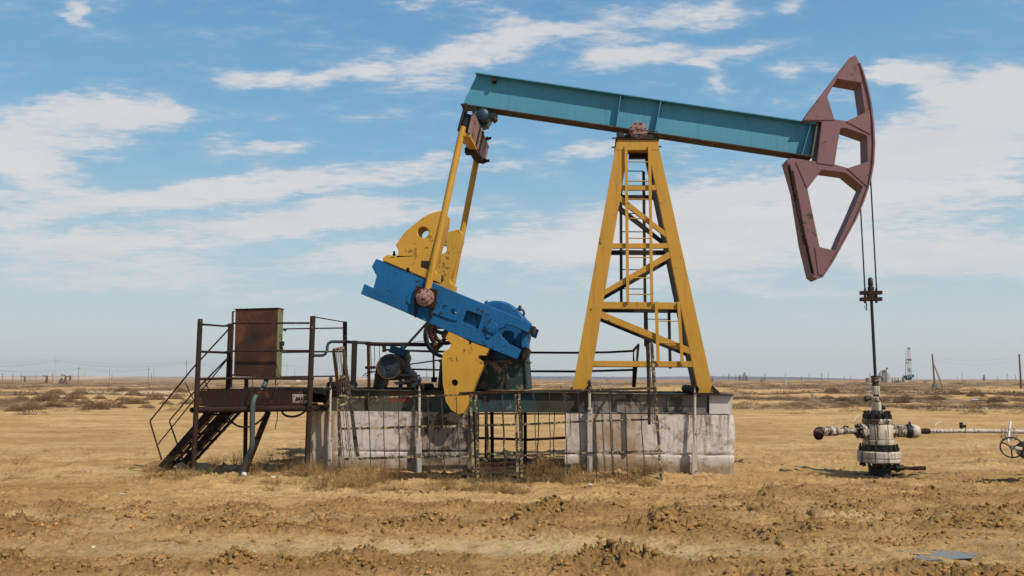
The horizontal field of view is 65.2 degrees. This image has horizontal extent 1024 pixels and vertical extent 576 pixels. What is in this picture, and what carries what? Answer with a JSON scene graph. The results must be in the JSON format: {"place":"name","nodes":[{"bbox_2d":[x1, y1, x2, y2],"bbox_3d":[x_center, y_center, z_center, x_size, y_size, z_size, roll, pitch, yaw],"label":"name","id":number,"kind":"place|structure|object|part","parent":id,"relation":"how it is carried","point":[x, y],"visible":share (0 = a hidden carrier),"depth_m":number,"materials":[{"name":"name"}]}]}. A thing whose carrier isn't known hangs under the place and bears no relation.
{"place":"outdoors","nodes":[
{"label":"outdoors","id":0,"kind":"place"},
{"bbox_2d":[0,376,373,378],"bbox_3d":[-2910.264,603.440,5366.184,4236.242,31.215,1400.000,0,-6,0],"label":"hills","id":1,"kind":"structure","parent":0,"point":[87,377],"depth_m":5008.16,"materials":[{"name":"soil"}]},
{"bbox_2d":[0,379,1023,575],"bbox_3d":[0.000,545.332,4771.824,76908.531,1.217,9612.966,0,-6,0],"label":"ground","id":2,"kind":"structure","parent":0,"point":[950,461],"depth_m":11.01,"materials":[{"name":"beige soil"}]},
{"bbox_2d":[3,405,25,411],"bbox_3d":[-26.538,6.411,42.730,1.132,0.388,1.148,-5,-8,35],"label":"dry shrub","id":3,"kind":"object","parent":2,"relation":"on","point":[14,408],"visible":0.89,"depth_m":42.64,"materials":[{"name":"brown plant"}]},
{"bbox_2d":[22,402,46,409],"bbox_3d":[-26.976,6.628,44.979,1.627,0.478,1.606,5,-8,-39],"label":"dry shrub","id":4,"kind":"object","parent":2,"relation":"on","point":[35,405],"visible":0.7,"depth_m":44.87,"materials":[{"name":"brown plant"}]},
{"bbox_2d":[29,392,58,401],"bbox_3d":[-32.588,7.596,55.731,1.962,0.715,1.934,6,-9,-43],"label":"dry shrub","id":5,"kind":"object","parent":2,"relation":"on","point":[42,399],"visible":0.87,"depth_m":55.55,"materials":[{"name":"brown plant"}]},
{"bbox_2d":[40,392,61,398],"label":"dry shrub","id":6,"kind":"object","parent":2,"relation":"on","point":[57,395],"visible":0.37,"depth_m":69.15,"materials":[{"name":"brown plant"}]},
{"bbox_2d":[42,400,64,406],"bbox_3d":[-27.710,6.970,48.359,1.450,0.456,1.457,3,-7,-26],"label":"dry shrub","id":7,"kind":"object","parent":2,"relation":"on","point":[53,405],"visible":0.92,"depth_m":48.21,"materials":[{"name":"brown plant"}]},
{"bbox_2d":[45,388,66,393],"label":"dry shrub","id":8,"kind":"object","parent":2,"relation":"on","point":[57,391],"visible":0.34,"depth_m":94.80,"materials":[{"name":"brown plant"}]},
{"bbox_2d":[58,374,70,383],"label":"pump jack","id":9,"kind":"object","parent":2,"relation":"on","point":[62,381],"visible":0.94,"depth_m":258.25,"materials":[{"name":"brown metal"}]},
{"bbox_2d":[60,396,79,402],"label":"dry shrub","id":10,"kind":"object","parent":2,"relation":"on","point":[68,400],"visible":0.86,"depth_m":56.83,"materials":[{"name":"brown plant"}]},
{"bbox_2d":[61,391,87,398],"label":"dry shrub","id":11,"kind":"object","parent":2,"relation":"on","point":[78,396],"visible":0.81,"depth_m":68.96,"materials":[{"name":"brown plant"}]},
{"bbox_2d":[75,398,91,404],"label":"dry shrub","id":12,"kind":"object","parent":2,"relation":"on","point":[84,400],"visible":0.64,"depth_m":52.21,"materials":[{"name":"brown plant"}]},
{"bbox_2d":[79,399,109,409],"bbox_3d":[-23.427,6.545,44.978,1.606,0.635,1.627,-6,-9,42],"label":"dry shrub","id":13,"kind":"object","parent":2,"relation":"on","point":[94,407],"visible":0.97,"depth_m":44.78,"materials":[{"name":"brown plant"}]},
{"bbox_2d":[93,395,106,398],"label":"dry shrub","id":14,"kind":"object","parent":2,"relation":"on","point":[98,397],"visible":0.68,"depth_m":65.65,"materials":[{"name":"brown plant"}]},
{"bbox_2d":[97,399,127,407],"bbox_3d":[-23.878,6.864,47.469,2.014,0.609,2.043,1,-7,-11],"label":"dry shrub","id":15,"kind":"object","parent":2,"relation":"on","point":[113,403],"visible":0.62,"depth_m":47.39,"materials":[{"name":"brown plant"}]},
{"bbox_2d":[112,387,127,391],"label":"dry shrub","id":16,"kind":"object","parent":2,"relation":"on","point":[119,390],"visible":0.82,"depth_m":106.23,"materials":[{"name":"brown plant"}]},
{"bbox_2d":[115,396,130,400],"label":"dry shrub","id":17,"kind":"object","parent":2,"relation":"on","point":[118,398],"visible":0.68,"depth_m":62.33,"materials":[{"name":"brown plant"}]},
{"bbox_2d":[118,396,146,403],"bbox_3d":[-26.476,7.830,55.703,2.088,0.605,2.115,-1,-7,9],"label":"dry shrub","id":18,"kind":"object","parent":2,"relation":"on","point":[134,401],"visible":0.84,"depth_m":55.60,"materials":[{"name":"brown plant"}]},
{"bbox_2d":[127,389,140,394],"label":"dry shrub","id":19,"kind":"object","parent":2,"relation":"on","point":[132,392],"visible":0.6,"depth_m":94.72,"materials":[{"name":"brown plant"}]},
{"bbox_2d":[128,397,149,403],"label":"dry shrub","id":20,"kind":"object","parent":2,"relation":"on","point":[147,402],"visible":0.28,"depth_m":58.18,"materials":[{"name":"brown plant"}]},
{"bbox_2d":[137,404,155,407],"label":"dry shrub","id":21,"kind":"object","parent":2,"relation":"on","point":[145,406],"visible":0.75,"depth_m":47.31,"materials":[{"name":"brown plant"}]},
{"bbox_2d":[144,392,165,399],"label":"dry shrub","id":22,"kind":"object","parent":2,"relation":"on","point":[151,397],"visible":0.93,"depth_m":65.54,"materials":[{"name":"brown plant"}]},
{"bbox_2d":[169,394,184,399],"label":"dry shrub","id":23,"kind":"object","parent":2,"relation":"on","point":[179,397],"visible":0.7,"depth_m":69.12,"materials":[{"name":"brown plant"}]},
{"bbox_2d":[175,387,188,392],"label":"dry shrub","id":24,"kind":"object","parent":2,"relation":"on","point":[183,390],"visible":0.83,"depth_m":102.07,"materials":[{"name":"brown plant"}]},
{"bbox_2d":[178,399,193,404],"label":"dry shrub","id":25,"kind":"object","parent":2,"relation":"on","point":[183,401],"visible":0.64,"depth_m":55.49,"materials":[{"name":"brown plant"}]},
{"bbox_2d":[189,467,210,474],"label":"green weeds","id":26,"kind":"object","parent":2,"relation":"on","point":[200,471],"visible":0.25,"depth_m":14.09,"materials":[{"name":"plant"}]},
{"bbox_2d":[149,316,346,475],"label":"service platform","id":27,"kind":"structure","parent":2,"relation":"on","point":[228,401],"depth_m":14.06,"materials":[{"name":"paint"}]},
{"bbox_2d":[224,413,266,427],"bbox_3d":[-4.715,2.304,14.091,0.814,0.321,0.086,-1,-7,6],"label":"cable","id":28,"kind":"object","parent":27,"relation":"hanging from","point":[235,424],"visible":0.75,"depth_m":14.05,"materials":[{"name":"black rubber"}]},
{"bbox_2d":[239,394,257,475],"bbox_3d":[-4.553,2.556,13.869,0.364,1.421,0.159,-6,-9,41],"label":"conduit","id":29,"kind":"object","parent":27,"relation":"hanging from","point":[252,435],"visible":0.96,"depth_m":13.76,"materials":[{"name":"grey metal"}]},
{"bbox_2d":[230,308,286,387],"bbox_3d":[-4.585,1.127,14.546,0.991,1.517,0.295,-1,-7,6],"label":"control cabinet","id":30,"kind":"object","parent":27,"relation":"on","point":[258,337],"visible":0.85,"depth_m":14.45,"materials":[{"name":"brown metal"}]},
{"bbox_3d":[-4.630,0.989,14.452,0.798,1.216,0.020,-1,-7,6],"label":"door","id":31,"kind":"part","parent":30,"relation":"part of","materials":[{"name":"brown metal"}]},
{"bbox_2d":[250,379,277,401],"bbox_3d":[-4.304,1.769,13.880,0.482,0.412,0.075,-1,-7,7],"label":"wire","id":32,"kind":"object","parent":27,"relation":"hanging from","point":[265,400],"visible":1,"depth_m":13.85,"materials":[{"name":"metal"}]},
{"bbox_2d":[260,380,268,389],"bbox_3d":[-4.452,1.738,14.375,0.118,0.321,0.236,-4,-7,29],"label":"conduit","id":33,"kind":"object","parent":27,"relation":"on","point":[264,384],"visible":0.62,"depth_m":14.33,"materials":[{"name":"grey metal"}]},
{"bbox_2d":[281,411,305,417],"bbox_3d":[-3.833,2.203,14.042,0.476,0.147,0.038,-1,-7,6],"label":"cable","id":34,"kind":"object","parent":27,"relation":"hanging from","point":[293,416],"visible":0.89,"depth_m":14.03,"materials":[{"name":"black rubber"}]},
{"bbox_2d":[350,341,356,387],"bbox_3d":[-2.975,1.452,15.053,0.095,0.923,0.090,-1,-7,6],"label":"steel post","id":35,"kind":"object","parent":27,"relation":"on","point":[353,364],"visible":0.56,"depth_m":15.01,"materials":[{"name":"grey metal"}]},
{"bbox_2d":[1,448,660,494],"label":"dead grass","id":36,"kind":"structure","parent":2,"relation":"on","point":[579,476],"depth_m":12.88,"materials":[{"name":"beige plant"}]},
{"bbox_2d":[326,376,357,469],"bbox_3d":[-3.209,2.522,15.088,0.129,1.712,1.535,-1,-7,6],"label":"hold down rod","id":37,"kind":"object","parent":2,"relation":"on","point":[330,384],"visible":0.64,"depth_m":14.34,"materials":[{"name":"metal"}]},
{"bbox_2d":[332,346,359,469],"bbox_3d":[-2.829,2.054,13.755,0.451,2.116,0.390,-2,-7,16],"label":"leaning panel","id":38,"kind":"object","parent":2,"relation":"on","point":[344,380],"visible":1,"depth_m":13.75,"materials":[{"name":"metal"}]},
{"bbox_2d":[310,410,478,471],"bbox_3d":[-2.140,2.955,15.005,2.881,1.330,1.461,-1,-7,6],"label":"concrete foundation","id":39,"kind":"object","parent":2,"relation":"on","point":[319,428],"visible":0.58,"depth_m":14.30,"materials":[{"name":"concrete"}]},
{"bbox_2d":[337,394,474,478],"bbox_3d":[-1.800,2.574,13.491,2.393,1.574,0.049,-1,-7,6],"label":"fence panel","id":40,"kind":"object","parent":2,"relation":"on","point":[429,456],"visible":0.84,"depth_m":13.49,"materials":[{"name":"beige paint"}]},
{"bbox_2d":[459,390,524,478],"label":"gate","id":41,"kind":"structure","parent":40,"relation":"attached to","point":[475,393],"depth_m":13.35,"materials":[{"name":"grey metal"}]},
{"bbox_2d":[415,377,433,472],"bbox_3d":[-1.603,2.486,14.638,0.153,1.693,1.035,-1,-7,6],"label":"hold down rod","id":42,"kind":"object","parent":2,"relation":"on","point":[420,387],"visible":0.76,"depth_m":14.16,"materials":[{"name":"metal"}]},
{"bbox_2d":[205,444,685,492],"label":"dry weeds","id":43,"kind":"object","parent":2,"relation":"on","point":[315,473],"visible":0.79,"depth_m":13.61,"materials":[{"name":"brown plant"}]},
{"bbox_2d":[479,461,515,465],"bbox_3d":[-0.288,3.208,14.583,0.737,0.095,0.140,-1,-7,6],"label":"plank","id":44,"kind":"object","parent":2,"relation":"on","point":[499,463],"visible":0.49,"depth_m":14.52,"materials":[{"name":"wood"}]},
{"bbox_2d":[489,467,519,468],"bbox_3d":[-0.234,3.239,14.270,0.759,0.096,0.140,-1,-7,6],"label":"plank","id":45,"kind":"object","parent":2,"relation":"on","point":[505,468],"visible":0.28,"depth_m":14.21,"materials":[{"name":"wood"}]},
{"bbox_2d":[0,411,1022,575],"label":"dirt clods","id":46,"kind":"object","parent":2,"relation":"on","point":[346,557],"visible":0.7,"depth_m":8.68,"materials":[{"name":"brown soil"}]},
{"bbox_2d":[0,381,1023,396],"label":"scrub","id":47,"kind":"object","parent":2,"relation":"on","point":[30,392],"visible":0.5,"depth_m":142.20,"materials":[{"name":"brown plant"}]},
{"bbox_2d":[0,485,1023,575],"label":"dirt clods","id":48,"kind":"object","parent":2,"relation":"on","point":[791,569],"visible":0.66,"depth_m":8.80,"materials":[{"name":"brown soil"}]},
{"bbox_2d":[0,391,1023,414],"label":"scrub","id":49,"kind":"object","parent":2,"relation":"on","point":[793,399],"visible":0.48,"depth_m":49.19,"materials":[{"name":"brown plant"}]},
{"bbox_2d":[479,412,564,458],"bbox_3d":[0.239,3.004,16.121,2.044,1.096,0.065,-1,-7,6],"label":"fence","id":50,"kind":"object","parent":2,"relation":"on","point":[492,438],"visible":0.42,"depth_m":16.13,"materials":[{"name":"metal"}]},
{"bbox_2d":[518,340,662,480],"bbox_3d":[1.279,2.085,13.358,2.374,2.437,0.512,0,-6,0],"label":"fence panel","id":51,"kind":"object","parent":2,"relation":"on","point":[649,347],"visible":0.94,"depth_m":13.23,"materials":[{"name":"beige paint"}]},
{"bbox_2d":[611,469,628,477],"bbox_3d":[1.785,3.072,13.241,0.291,0.158,0.204,0,-6,0],"label":"dirt lump","id":52,"kind":"object","parent":2,"relation":"on","point":[617,471],"visible":0.67,"depth_m":13.19,"materials":[{"name":"beige soil"}]},
{"bbox_2d":[629,467,641,473],"bbox_3d":[2.091,3.089,13.506,0.229,0.140,0.184,0,-6,0],"label":"dirt lump","id":53,"kind":"object","parent":2,"relation":"on","point":[635,470],"visible":0.59,"depth_m":13.48,"materials":[{"name":"brown soil"}]},
{"bbox_2d":[565,413,734,474],"bbox_3d":[2.444,2.888,14.552,2.942,1.243,1.461,-1,-7,6],"label":"concrete foundation","id":54,"kind":"object","parent":2,"relation":"on","point":[715,438],"visible":0.74,"depth_m":13.84,"materials":[{"name":"grey concrete"}]},
{"bbox_2d":[323,55,882,413],"bbox_3d":[1.624,-0.949,15.300,10.334,6.559,2.409,0,-6,0],"label":"pump jack","id":55,"kind":"object","parent":54,"relation":"on","point":[489,342],"visible":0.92,"depth_m":14.56,"materials":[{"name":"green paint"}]},
{"bbox_2d":[314,340,639,386],"bbox_3d":[-0.776,1.529,16.188,6.662,0.978,0.100,-1,-7,6],"label":"guard rail","id":56,"kind":"object","parent":55,"relation":"attached to","point":[368,367],"visible":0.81,"depth_m":16.28,"materials":[{"name":"metal"}]},
{"bbox_2d":[586,380,591,472],"bbox_3d":[1.419,2.485,14.577,0.103,1.616,1.435,-1,-7,6],"label":"hold down rod","id":57,"kind":"object","parent":55,"relation":"attached to","point":[589,434],"visible":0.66,"depth_m":13.86,"materials":[{"name":"metal"}]},
{"bbox_2d":[681,379,698,474],"bbox_3d":[3.210,2.463,14.410,0.156,1.632,1.535,-1,-7,6],"label":"hold down rod","id":58,"kind":"object","parent":2,"relation":"on","point":[694,389],"visible":0.97,"depth_m":13.69,"materials":[{"name":"metal"}]},
{"bbox_2d":[806,507,821,517],"bbox_3d":[3.658,2.715,9.660,0.169,0.162,0.136,3,-7,-27],"label":"dirt lump","id":59,"kind":"object","parent":2,"relation":"on","point":[815,511],"visible":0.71,"depth_m":9.62,"materials":[{"name":"beige soil"}]},
{"bbox_2d":[823,387,839,392],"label":"dry shrub","id":60,"kind":"object","parent":2,"relation":"on","point":[832,389],"visible":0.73,"depth_m":94.52,"materials":[{"name":"brown plant"}]},
{"bbox_2d":[835,396,848,401],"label":"dry shrub","id":61,"kind":"object","parent":2,"relation":"on","point":[844,397],"visible":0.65,"depth_m":62.32,"materials":[{"name":"brown plant"}]},
{"bbox_2d":[813,375,930,476],"bbox_3d":[6.317,2.495,14.186,2.098,1.876,0.719,0,-6,0],"label":"wellhead","id":62,"kind":"object","parent":2,"relation":"on","point":[877,430],"visible":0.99,"depth_m":14.02,"materials":[{"name":"white metal"}]},
{"bbox_2d":[930,422,1023,439],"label":"flow pipe","id":63,"kind":"object","parent":62,"relation":"attached to","point":[1001,430],"visible":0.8,"depth_m":13.99,"materials":[{"name":"white metal"}]},
{"bbox_2d":[999,421,1023,458],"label":"gate valve","id":64,"kind":"object","parent":63,"relation":"attached to","point":[1018,448],"visible":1,"depth_m":12.69,"materials":[{"name":"white paint"}]},
{"bbox_2d":[878,368,890,381],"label":"arched hut","id":65,"kind":"object","parent":2,"relation":"on","point":[884,374],"visible":0.9,"depth_m":129.23,"materials":[{"name":"white metal"}]},
{"bbox_2d":[866,377,903,381],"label":"railing","id":66,"kind":"object","parent":2,"relation":"on","point":[867,379],"visible":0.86,"depth_m":125.18,"materials":[{"name":"grey metal"}]},
{"bbox_2d":[892,397,910,402],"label":"dry shrub","id":67,"kind":"object","parent":2,"relation":"on","point":[900,400],"visible":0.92,"depth_m":55.57,"materials":[{"name":"brown plant"}]},
{"bbox_2d":[900,394,913,399],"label":"dry shrub","id":68,"kind":"object","parent":2,"relation":"on","point":[907,396],"visible":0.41,"depth_m":62.34,"materials":[{"name":"brown plant"}]},
{"bbox_2d":[903,348,913,379],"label":"drilling rig","id":69,"kind":"object","parent":2,"relation":"on","point":[909,376],"visible":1,"depth_m":418.41,"materials":[{"name":"white metal"}]},
{"bbox_2d":[926,395,946,399],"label":"dry shrub","id":70,"kind":"object","parent":2,"relation":"on","point":[935,397],"visible":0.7,"depth_m":62.23,"materials":[{"name":"brown plant"}]},
{"bbox_2d":[893,549,980,559],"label":"puddle","id":71,"kind":"object","parent":2,"relation":"on","point":[957,555],"visible":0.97,"depth_m":7.90,"materials":[{"name":"black liquid"}]},
{"bbox_2d":[931,354,943,386],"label":"braced pole","id":72,"kind":"object","parent":2,"relation":"on","point":[933,367],"visible":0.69,"depth_m":158.96,"materials":[{"name":"brown wood"}]},
{"bbox_2d":[947,389,961,393],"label":"dry shrub","id":73,"kind":"object","parent":2,"relation":"on","point":[953,391],"visible":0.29,"depth_m":82.50,"materials":[{"name":"brown plant"}]},
{"bbox_2d":[966,390,985,396],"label":"dry shrub","id":74,"kind":"object","parent":2,"relation":"on","point":[973,392],"visible":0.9,"depth_m":69.12,"materials":[{"name":"brown plant"}]},
{"bbox_2d":[987,395,1008,402],"bbox_3d":[33.062,7.546,54.537,1.474,0.505,1.452,-1,-7,7],"label":"dry shrub","id":75,"kind":"object","parent":2,"relation":"on","point":[994,398],"visible":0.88,"depth_m":54.36,"materials":[{"name":"brown plant"}]},
{"bbox_2d":[1018,354,1021,387],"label":"utility pole","id":76,"kind":"object","parent":2,"relation":"on","point":[1020,371],"visible":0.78,"depth_m":149.13,"materials":[{"name":"brown wood"}]},
{"bbox_2d":[0,0,1023,378],"label":"sky","id":77,"kind":"structure","parent":0,"point":[166,166],"materials":[{"name":"blue"}]},
{"bbox_2d":[418,376,843,378],"bbox_3d":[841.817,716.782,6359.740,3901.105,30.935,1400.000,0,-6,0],"label":"hills","id":78,"kind":"structure","parent":0,"point":[573,377],"depth_m":6028.93,"materials":[{"name":"soil"}]}
]}

